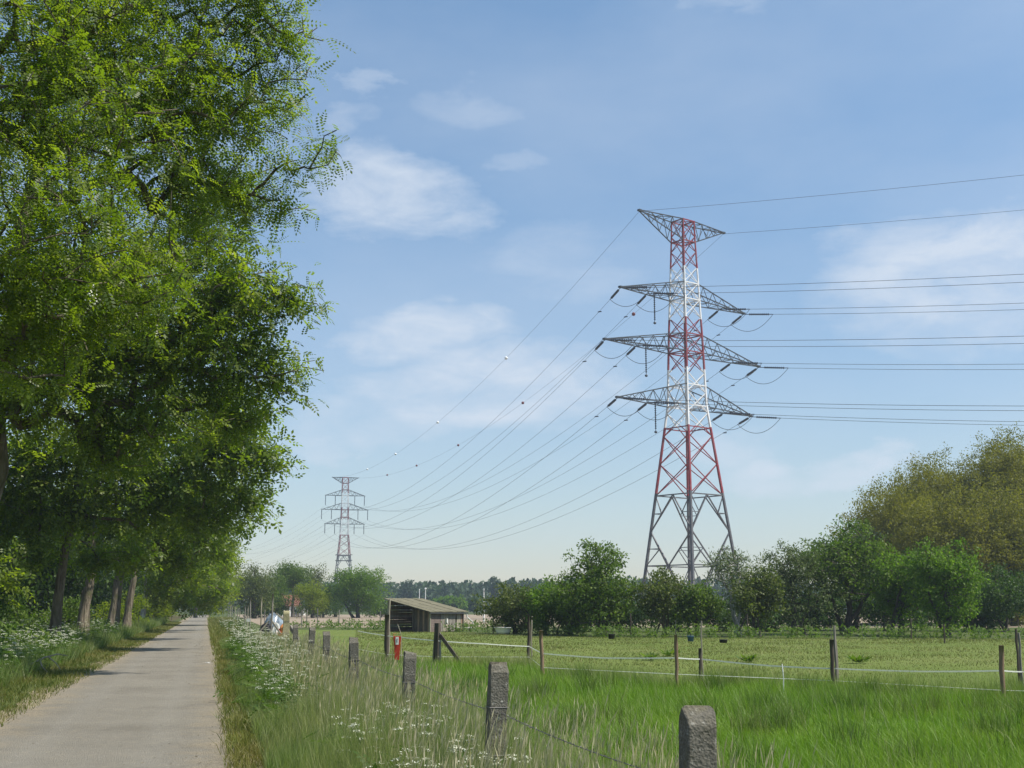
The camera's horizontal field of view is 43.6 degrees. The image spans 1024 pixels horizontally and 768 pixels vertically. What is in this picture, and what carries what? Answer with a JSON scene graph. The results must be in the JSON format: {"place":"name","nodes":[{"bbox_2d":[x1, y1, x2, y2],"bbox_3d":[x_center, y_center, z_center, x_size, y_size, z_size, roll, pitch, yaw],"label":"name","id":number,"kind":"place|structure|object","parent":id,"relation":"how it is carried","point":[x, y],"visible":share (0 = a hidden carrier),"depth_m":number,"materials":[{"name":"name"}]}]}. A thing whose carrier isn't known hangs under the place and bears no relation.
{"place":"outdoors","nodes":[
{"label":"outdoors","id":0,"kind":"place"},
{"bbox_2d":[0,616,170,688],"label":"rank grass","id":1,"kind":"structure","parent":0,"point":[128,631],"depth_m":44.08,"materials":[{"name":"green plant"}]},
{"bbox_2d":[0,615,233,767],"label":"road","id":2,"kind":"structure","parent":0,"point":[106,722],"depth_m":19.44,"materials":[{"name":"concrete"}]},
{"bbox_2d":[0,615,261,767],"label":"road shoulder","id":3,"kind":"object","parent":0,"point":[17,708],"visible":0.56,"depth_m":23.32},
{"bbox_2d":[0,610,1023,736],"bbox_3d":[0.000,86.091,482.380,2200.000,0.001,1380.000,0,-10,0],"label":"ground","id":4,"kind":"structure","parent":0,"point":[726,635],"depth_m":87.52,"materials":[{"name":"green plant"}]},
{"bbox_2d":[0,587,15,634],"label":"bush","id":5,"kind":"object","parent":4,"relation":"on","point":[3,604],"visible":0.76,"depth_m":46.36,"materials":[{"name":"green plant"}]},
{"bbox_2d":[0,434,40,625],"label":"woodland tree","id":6,"kind":"object","parent":4,"relation":"on","point":[24,584],"visible":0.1,"depth_m":65.47,"materials":[{"name":"green plant"}]},
{"bbox_2d":[0,616,62,652],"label":"bush","id":7,"kind":"object","parent":4,"relation":"on","point":[11,629],"visible":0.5,"depth_m":35.34,"materials":[{"name":"green plant"}]},
{"bbox_2d":[0,625,90,679],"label":"cow parsley","id":8,"kind":"object","parent":4,"relation":"on","point":[54,646],"visible":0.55,"depth_m":34.60,"materials":[{"name":"green plant"}]},
{"bbox_2d":[0,486,110,626],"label":"woodland tree","id":9,"kind":"object","parent":4,"relation":"on","point":[73,580],"visible":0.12,"depth_m":83.83,"materials":[{"name":"green plant"}]},
{"bbox_2d":[32,595,94,630],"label":"bush","id":10,"kind":"object","parent":4,"relation":"on","point":[70,610],"visible":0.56,"depth_m":71.73,"materials":[{"name":"green plant"}]},
{"bbox_2d":[0,621,181,726],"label":"verge grass","id":11,"kind":"structure","parent":4,"relation":"on","point":[108,651],"depth_m":31.61,"materials":[{"name":"green plant"}]},
{"bbox_2d":[5,615,187,693],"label":"leaf litter","id":12,"kind":"object","parent":4,"relation":"on","point":[175,618],"visible":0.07,"depth_m":214.44,"materials":[{"name":"brown plant"}]},
{"bbox_2d":[0,593,50,635],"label":"bush","id":13,"kind":"object","parent":12,"relation":"on","point":[17,611],"visible":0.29,"depth_m":55.93,"materials":[{"name":"green plant"}]},
{"bbox_2d":[0,617,123,678],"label":"cow parsley","id":14,"kind":"object","parent":12,"relation":"on","point":[90,631],"visible":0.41,"depth_m":51.54,"materials":[{"name":"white plant"}]},
{"bbox_2d":[0,617,142,656],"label":"nettles","id":15,"kind":"object","parent":12,"relation":"on","point":[95,622],"visible":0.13,"depth_m":53.26,"materials":[{"name":"green plant"}]},
{"bbox_2d":[44,531,127,620],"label":"woodland tree","id":16,"kind":"object","parent":12,"relation":"on","point":[108,586],"visible":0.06,"depth_m":109.53,"materials":[{"name":"green plant"}]},
{"bbox_2d":[0,374,262,633],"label":"robinia tree","id":17,"kind":"object","parent":12,"relation":"on","point":[215,545],"visible":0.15,"depth_m":65.25,"materials":[{"name":"green plant"}]},
{"bbox_2d":[0,0,355,427],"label":"robinia tree","id":18,"kind":"object","parent":12,"relation":"on","point":[65,59],"visible":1,"depth_m":18.42,"materials":[{"name":"green plant"}]},
{"bbox_2d":[104,443,251,627],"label":"robinia tree","id":19,"kind":"object","parent":12,"relation":"on","point":[220,589],"visible":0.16,"depth_m":89.11,"materials":[{"name":"green plant"}]},
{"bbox_2d":[136,543,248,624],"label":"robinia tree","id":20,"kind":"object","parent":12,"relation":"on","point":[148,594],"visible":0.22,"depth_m":120.54,"materials":[{"name":"green plant"}]},
{"bbox_2d":[90,590,152,624],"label":"bush","id":21,"kind":"object","parent":4,"relation":"on","point":[135,605],"visible":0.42,"depth_m":98.64,"materials":[{"name":"green plant"}]},
{"bbox_2d":[90,567,153,620],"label":"woodland tree","id":22,"kind":"object","parent":4,"relation":"on","point":[125,587],"visible":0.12,"depth_m":145.99,"materials":[{"name":"green plant"}]},
{"bbox_2d":[0,211,308,637],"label":"robinia tree","id":23,"kind":"object","parent":4,"relation":"on","point":[36,467],"visible":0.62,"depth_m":49.68,"materials":[{"name":"green plant"}]},
{"bbox_2d":[134,594,175,618],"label":"bush","id":24,"kind":"object","parent":4,"relation":"on","point":[160,613],"visible":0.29,"depth_m":125.21,"materials":[{"name":"green plant"}]},
{"bbox_2d":[0,0,337,508],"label":"robinia tree","id":25,"kind":"object","parent":4,"relation":"on","point":[216,293],"visible":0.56,"depth_m":31.16,"materials":[{"name":"green plant"}]},
{"bbox_2d":[193,567,247,617],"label":"robinia tree","id":26,"kind":"object","parent":4,"relation":"on","point":[225,608],"visible":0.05,"depth_m":219.88,"materials":[{"name":"green plant"}]},
{"bbox_2d":[218,617,256,648],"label":"cow parsley","id":27,"kind":"object","parent":4,"relation":"on","point":[232,624],"visible":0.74,"depth_m":82.51,"materials":[{"name":"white plant"}]},
{"bbox_2d":[207,616,285,767],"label":"path side grass","id":28,"kind":"structure","parent":4,"relation":"on","point":[246,742],"depth_m":18.27,"materials":[{"name":"green plant"}]},
{"bbox_2d":[213,626,337,733],"bbox_3d":[-6.304,6.999,32.903,2.550,1.303,34.836,2,-10,-12],"label":"cow parsley","id":29,"kind":"object","parent":4,"relation":"on","point":[235,647],"visible":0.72,"depth_m":23.34,"materials":[{"name":"green plant"}]},
{"bbox_2d":[322,631,330,671],"bbox_3d":[-3.525,5.444,24.329,0.151,1.463,0.152,1,-11,-13],"label":"concrete post","id":30,"kind":"object","parent":4,"relation":"on","point":[326,640],"visible":0.37,"depth_m":24.36,"materials":[{"name":"concrete"}]},
{"bbox_2d":[321,477,368,611],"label":"electricity pylon","id":31,"kind":"object","parent":4,"relation":"on","point":[349,560],"visible":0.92,"depth_m":578.10,"materials":[{"name":"grey metal"}]},
{"bbox_2d":[395,579,417,605],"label":"tree","id":32,"kind":"object","parent":4,"relation":"on","point":[407,592],"visible":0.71,"depth_m":497.54,"materials":[{"name":"green plant"}]},
{"bbox_2d":[218,631,663,767],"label":"tall verge grass","id":33,"kind":"structure","parent":4,"relation":"on","point":[299,753],"depth_m":12.80,"materials":[{"name":"green plant"}]},
{"bbox_2d":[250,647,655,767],"bbox_3d":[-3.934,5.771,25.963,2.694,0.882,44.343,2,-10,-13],"label":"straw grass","id":34,"kind":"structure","parent":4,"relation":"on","point":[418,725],"depth_m":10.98,"materials":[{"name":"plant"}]},
{"bbox_2d":[451,594,467,610],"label":"tree","id":35,"kind":"object","parent":4,"relation":"on","point":[461,603],"visible":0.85,"depth_m":373.50,"materials":[{"name":"green plant"}]},
{"bbox_2d":[19,575,908,611],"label":"wood","id":36,"kind":"object","parent":4,"relation":"on","point":[465,589],"visible":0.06,"depth_m":523.48,"materials":[{"name":"green plant"}]},
{"bbox_2d":[486,576,501,600],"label":"tree","id":37,"kind":"object","parent":4,"relation":"on","point":[493,580],"visible":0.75,"depth_m":503.33,"materials":[{"name":"green plant"}]},
{"bbox_2d":[469,580,538,633],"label":"hawthorn bush","id":38,"kind":"object","parent":4,"relation":"on","point":[513,612],"visible":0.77,"depth_m":81.91,"materials":[{"name":"green plant"}]},
{"bbox_2d":[245,630,822,767],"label":"seed heads","id":39,"kind":"object","parent":4,"relation":"on","point":[331,681],"visible":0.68,"depth_m":10.19,"materials":[{"name":"plant"}]},
{"bbox_2d":[517,574,574,634],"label":"hawthorn bush","id":40,"kind":"object","parent":4,"relation":"on","point":[541,617],"visible":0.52,"depth_m":80.01,"materials":[{"name":"green plant"}]},
{"bbox_2d":[544,582,593,634],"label":"field maple","id":41,"kind":"object","parent":4,"relation":"on","point":[561,621],"visible":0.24,"depth_m":79.24,"materials":[{"name":"green plant"}]},
{"bbox_2d":[290,618,880,628],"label":"field edge weeds","id":42,"kind":"object","parent":4,"relation":"on","point":[326,625],"visible":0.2,"depth_m":105.52,"materials":[{"name":"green plant"}]},
{"bbox_2d":[538,537,647,635],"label":"field maple","id":43,"kind":"object","parent":4,"relation":"on","point":[600,598],"visible":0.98,"depth_m":76.20,"materials":[{"name":"green plant"}]},
{"bbox_2d":[593,597,666,631],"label":"holly bush","id":44,"kind":"object","parent":4,"relation":"on","point":[638,618],"visible":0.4,"depth_m":89.88,"materials":[{"name":"green plant"}]},
{"bbox_2d":[625,566,698,635],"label":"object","id":45,"kind":"object","parent":4,"relation":"on","point":[654,601],"visible":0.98,"depth_m":75.34,"materials":[{"name":"green plant"}]},
{"bbox_2d":[337,618,1023,639],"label":"nettles","id":46,"kind":"object","parent":4,"relation":"on","point":[795,630],"visible":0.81,"depth_m":71.11,"materials":[{"name":"green plant"}]},
{"bbox_2d":[651,597,712,631],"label":"holly bush","id":47,"kind":"object","parent":4,"relation":"on","point":[671,622],"visible":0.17,"depth_m":89.60,"materials":[{"name":"green plant"}]},
{"bbox_2d":[664,579,726,635],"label":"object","id":48,"kind":"object","parent":4,"relation":"on","point":[702,599],"visible":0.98,"depth_m":75.32,"materials":[{"name":"green plant"}]},
{"bbox_2d":[698,599,746,631],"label":"holly bush","id":49,"kind":"object","parent":4,"relation":"on","point":[719,622],"visible":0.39,"depth_m":89.88,"materials":[{"name":"green plant"}]},
{"bbox_2d":[699,545,766,634],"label":"willow tree","id":50,"kind":"object","parent":4,"relation":"on","point":[729,569],"visible":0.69,"depth_m":81.11,"materials":[{"name":"green plant"}]},
{"bbox_2d":[726,563,790,636],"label":"young willow","id":51,"kind":"object","parent":4,"relation":"on","point":[751,593],"visible":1,"depth_m":74.53,"materials":[{"name":"green plant"}]},
{"bbox_2d":[737,603,807,631],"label":"holly bush","id":52,"kind":"object","parent":4,"relation":"on","point":[776,620],"visible":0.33,"depth_m":89.70,"materials":[{"name":"green plant"}]},
{"bbox_2d":[749,538,850,634],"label":"willow tree","id":53,"kind":"object","parent":4,"relation":"on","point":[793,590],"visible":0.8,"depth_m":78.58,"materials":[{"name":"green plant"}]},
{"bbox_2d":[780,589,852,630],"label":"holly bush","id":54,"kind":"object","parent":4,"relation":"on","point":[822,619],"visible":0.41,"depth_m":93.29,"materials":[{"name":"green plant"}]},
{"bbox_2d":[780,514,900,634],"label":"oak tree","id":55,"kind":"object","parent":4,"relation":"on","point":[854,557],"visible":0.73,"depth_m":80.46,"materials":[{"name":"green plant"}]},
{"bbox_2d":[831,523,883,629],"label":"tree","id":56,"kind":"object","parent":4,"relation":"on","point":[855,624],"visible":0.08,"depth_m":96.39,"materials":[{"name":"green plant"}]},
{"bbox_2d":[833,589,937,631],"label":"holly bush","id":57,"kind":"object","parent":4,"relation":"on","point":[867,612],"visible":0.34,"depth_m":92.52,"materials":[{"name":"green plant"}]},
{"bbox_2d":[864,550,949,635],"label":"oak tree","id":58,"kind":"object","parent":4,"relation":"on","point":[894,593],"visible":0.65,"depth_m":77.70,"materials":[{"name":"green plant"}]},
{"bbox_2d":[891,536,992,636],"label":"maple tree","id":59,"kind":"object","parent":4,"relation":"on","point":[941,571],"visible":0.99,"depth_m":73.71,"materials":[{"name":"green plant"}]},
{"bbox_2d":[943,580,1005,630],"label":"holly bush","id":60,"kind":"object","parent":4,"relation":"on","point":[982,622],"visible":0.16,"depth_m":93.22,"materials":[{"name":"green plant"}]},
{"bbox_2d":[959,560,1023,631],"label":"tree","id":61,"kind":"object","parent":4,"relation":"on","point":[1003,595],"visible":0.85,"depth_m":89.47,"materials":[{"name":"green plant"}]},
{"bbox_2d":[0,0,1023,608],"label":"sky","id":62,"kind":"structure","parent":0,"point":[496,150],"materials":[{"name":"blue"}]},
{"bbox_2d":[238,615,1023,626],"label":"ploughed field","id":63,"kind":"structure","parent":0,"point":[363,618],"depth_m":171.12,"materials":[{"name":"soil"}]},
{"bbox_2d":[229,561,280,618],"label":"roadside tree","id":64,"kind":"object","parent":63,"relation":"on","point":[255,585],"visible":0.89,"depth_m":201.44,"materials":[{"name":"green plant"}]},
{"bbox_2d":[259,574,295,614],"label":"roadside tree","id":65,"kind":"object","parent":63,"relation":"on","point":[281,606],"visible":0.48,"depth_m":211.74,"materials":[{"name":"green plant"}]},
{"bbox_2d":[264,560,315,616],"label":"roadside tree","id":66,"kind":"object","parent":63,"relation":"on","point":[296,575],"visible":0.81,"depth_m":230.89,"materials":[{"name":"green plant"}]},
{"bbox_2d":[284,578,331,617],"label":"roadside tree","id":67,"kind":"object","parent":63,"relation":"on","point":[314,599],"visible":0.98,"depth_m":211.17,"materials":[{"name":"green plant"}]},
{"bbox_2d":[301,562,331,616],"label":"roadside tree","id":68,"kind":"object","parent":63,"relation":"on","point":[313,576],"visible":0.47,"depth_m":246.66,"materials":[{"name":"green plant"}]},
{"bbox_2d":[294,598,346,617],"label":"hedge bush","id":69,"kind":"object","parent":63,"relation":"on","point":[334,608],"visible":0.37,"depth_m":223.31,"materials":[{"name":"green plant"}]},
{"bbox_2d":[323,563,394,617],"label":"lime tree","id":70,"kind":"object","parent":63,"relation":"on","point":[359,584],"visible":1,"depth_m":214.02,"materials":[{"name":"green plant"}]},
{"bbox_2d":[594,209,785,598],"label":"electricity pylon","id":71,"kind":"object","parent":63,"relation":"on","point":[689,527],"visible":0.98,"depth_m":197.49,"materials":[{"name":"metal"}]},
{"bbox_2d":[642,336,1015,340],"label":"conductor wire","id":72,"kind":"object","parent":71,"relation":"attached to","point":[790,340],"visible":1,"depth_m":177.17,"materials":[{"name":"grey metal"}]},
{"bbox_2d":[702,343,1023,346],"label":"conductor wire","id":73,"kind":"object","parent":71,"relation":"attached to","point":[831,346],"visible":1,"depth_m":180.57,"materials":[{"name":"grey metal"}]},
{"bbox_2d":[770,363,998,364],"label":"conductor wire","id":74,"kind":"object","parent":71,"relation":"attached to","point":[904,364],"visible":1,"depth_m":192.62,"materials":[{"name":"grey metal"}]},
{"bbox_2d":[824,474,941,624],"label":"poplar tree","id":75,"kind":"object","parent":63,"relation":"on","point":[885,519],"visible":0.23,"depth_m":125.84,"materials":[{"name":"green plant"}]},
{"bbox_2d":[858,457,946,623],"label":"poplar tree","id":76,"kind":"object","parent":63,"relation":"on","point":[901,478],"visible":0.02,"depth_m":135.34,"materials":[{"name":"green plant"}]},
{"bbox_2d":[895,453,978,624],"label":"poplar tree","id":77,"kind":"object","parent":63,"relation":"on","point":[923,487],"visible":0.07,"depth_m":131.53,"materials":[{"name":"green plant"}]},
{"bbox_2d":[889,442,984,621],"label":"poplar tree","id":78,"kind":"object","parent":63,"relation":"on","point":[946,466],"visible":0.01,"depth_m":139.08,"materials":[{"name":"green plant"}]},
{"bbox_2d":[884,477,1023,624],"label":"poplar tree","id":79,"kind":"object","parent":63,"relation":"on","point":[945,530],"visible":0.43,"depth_m":117.59,"materials":[{"name":"green plant"}]},
{"bbox_2d":[911,431,1023,623],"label":"poplar tree","id":80,"kind":"object","parent":63,"relation":"on","point":[986,467],"visible":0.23,"depth_m":130.45,"materials":[{"name":"green plant"}]},
{"bbox_2d":[955,422,1023,623],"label":"poplar tree","id":81,"kind":"object","parent":63,"relation":"on","point":[1016,445],"visible":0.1,"depth_m":132.68,"materials":[{"name":"green plant"}]},
{"bbox_2d":[960,474,1023,625],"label":"poplar tree","id":82,"kind":"object","parent":63,"relation":"on","point":[1013,518],"visible":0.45,"depth_m":118.63,"materials":[{"name":"green plant"}]},
{"bbox_2d":[253,629,1023,695],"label":"paddock","id":83,"kind":"structure","parent":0,"point":[341,635],"depth_m":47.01,"materials":[{"name":"green plant"}]},
{"bbox_2d":[259,612,282,635],"bbox_3d":[-11.313,11.561,60.733,1.462,1.462,1.717,1,-10,-8],"label":"sheeted heap","id":84,"kind":"object","parent":83,"relation":"on","point":[277,624],"visible":0.42,"depth_m":60.27,"materials":[{"name":"white plastic"}]},
{"bbox_2d":[282,611,292,639],"bbox_3d":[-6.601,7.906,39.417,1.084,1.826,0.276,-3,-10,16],"label":"concrete post","id":85,"kind":"object","parent":83,"relation":"on","point":[287,626],"visible":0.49,"depth_m":39.53,"materials":[{"name":"concrete"}]},
{"bbox_2d":[384,615,388,662],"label":"fence post","id":86,"kind":"object","parent":83,"relation":"on","point":[386,642],"visible":0.69,"depth_m":36.75,"materials":[{"name":"brown wood"}]},
{"bbox_2d":[383,598,473,631],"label":"field shed","id":87,"kind":"structure","parent":83,"relation":"on","point":[422,614],"depth_m":90.77,"materials":[{"name":"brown wood"}]},
{"bbox_2d":[698,648,701,679],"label":"fence post","id":88,"kind":"object","parent":83,"relation":"on","point":[700,661],"visible":0.61,"depth_m":27.37,"materials":[{"name":"brown wood"}]},
{"bbox_2d":[358,631,1023,671],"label":"fence tape","id":89,"kind":"object","parent":88,"relation":"attached to","point":[718,660],"visible":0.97,"depth_m":26.81,"materials":[{"name":"white plastic"}]},
{"bbox_2d":[829,635,835,687],"bbox_3d":[6.488,5.652,25.914,0.088,1.501,0.093,1,-10,-4],"label":"fence post","id":90,"kind":"object","parent":83,"relation":"on","point":[831,641],"visible":0.71,"depth_m":25.91,"materials":[{"name":"brown wood"}]},
{"bbox_2d":[341,649,1023,767],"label":"meadow","id":91,"kind":"structure","parent":0,"point":[758,729],"depth_m":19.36,"materials":[{"name":"plant"}]},
{"bbox_2d":[348,637,358,692],"bbox_3d":[-2.408,4.596,19.480,0.156,1.475,0.151,1,-8,-13],"label":"concrete post","id":92,"kind":"object","parent":91,"relation":"on","point":[353,647],"visible":0.41,"depth_m":19.48,"materials":[{"name":"concrete"}]},
{"bbox_2d":[392,624,401,666],"bbox_3d":[-2.989,6.922,33.295,0.249,1.342,0.116,0,-10,0],"label":"fence energiser","id":93,"kind":"object","parent":91,"relation":"on","point":[397,641],"visible":0.9,"depth_m":33.29,"materials":[{"name":"red plastic"}]},
{"bbox_2d":[402,651,416,717],"bbox_3d":[-1.163,3.689,14.174,0.151,1.442,0.154,4,-10,-12],"label":"concrete post","id":94,"kind":"object","parent":91,"relation":"on","point":[409,665],"visible":0.37,"depth_m":14.19,"materials":[{"name":"concrete"}]},
{"bbox_2d":[301,699,547,767],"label":"cow parsley","id":95,"kind":"object","parent":91,"relation":"on","point":[375,765],"visible":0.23,"depth_m":10.16,"materials":[{"name":"green plant"}]},
{"bbox_2d":[432,623,461,664],"bbox_3d":[-1.789,7.308,35.204,0.858,1.443,0.137,-2,-10,12],"label":"braced post","id":96,"kind":"object","parent":91,"relation":"on","point":[438,635],"visible":0.66,"depth_m":35.24,"materials":[{"name":"brown wood"}]},
{"bbox_2d":[484,662,508,767],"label":"concrete post","id":97,"kind":"object","parent":91,"relation":"on","point":[497,688],"visible":0.84,"depth_m":9.69,"materials":[{"name":"concrete"}]},
{"bbox_2d":[314,644,638,767],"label":"barbed wire","id":98,"kind":"object","parent":97,"relation":"attached to","point":[508,716],"visible":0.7,"depth_m":8.90,"materials":[{"name":"grey metal"}]},
{"bbox_2d":[674,620,678,686],"bbox_3d":[3.405,5.706,26.511,0.085,1.602,0.086,-2,-10,9],"label":"fence post","id":99,"kind":"object","parent":91,"relation":"on","point":[676,655],"visible":0.77,"depth_m":26.49,"materials":[{"name":"brown wood"}]},
{"bbox_2d":[365,650,1019,690],"bbox_3d":[2.214,6.897,31.438,3.662,0.162,24.239,7,-12,-34],"label":"fence wire","id":100,"kind":"object","parent":99,"relation":"attached to","point":[737,676],"visible":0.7,"depth_m":26.26,"materials":[{"name":"grey metal"}]},
{"bbox_2d":[679,705,716,767],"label":"concrete post","id":101,"kind":"object","parent":91,"relation":"on","point":[697,737],"visible":1,"depth_m":5.51,"materials":[{"name":"concrete"}]},
{"bbox_2d":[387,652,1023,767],"bbox_3d":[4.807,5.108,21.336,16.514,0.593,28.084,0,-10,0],"label":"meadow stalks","id":102,"kind":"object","parent":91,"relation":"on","point":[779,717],"visible":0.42,"depth_m":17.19,"materials":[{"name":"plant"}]},
{"bbox_2d":[999,645,1005,696],"bbox_3d":[8.632,5.213,22.537,0.103,1.203,0.096,-3,-10,23],"label":"fence post","id":103,"kind":"object","parent":91,"relation":"on","point":[1001,664],"visible":0.67,"depth_m":22.54,"materials":[{"name":"brown wood"}]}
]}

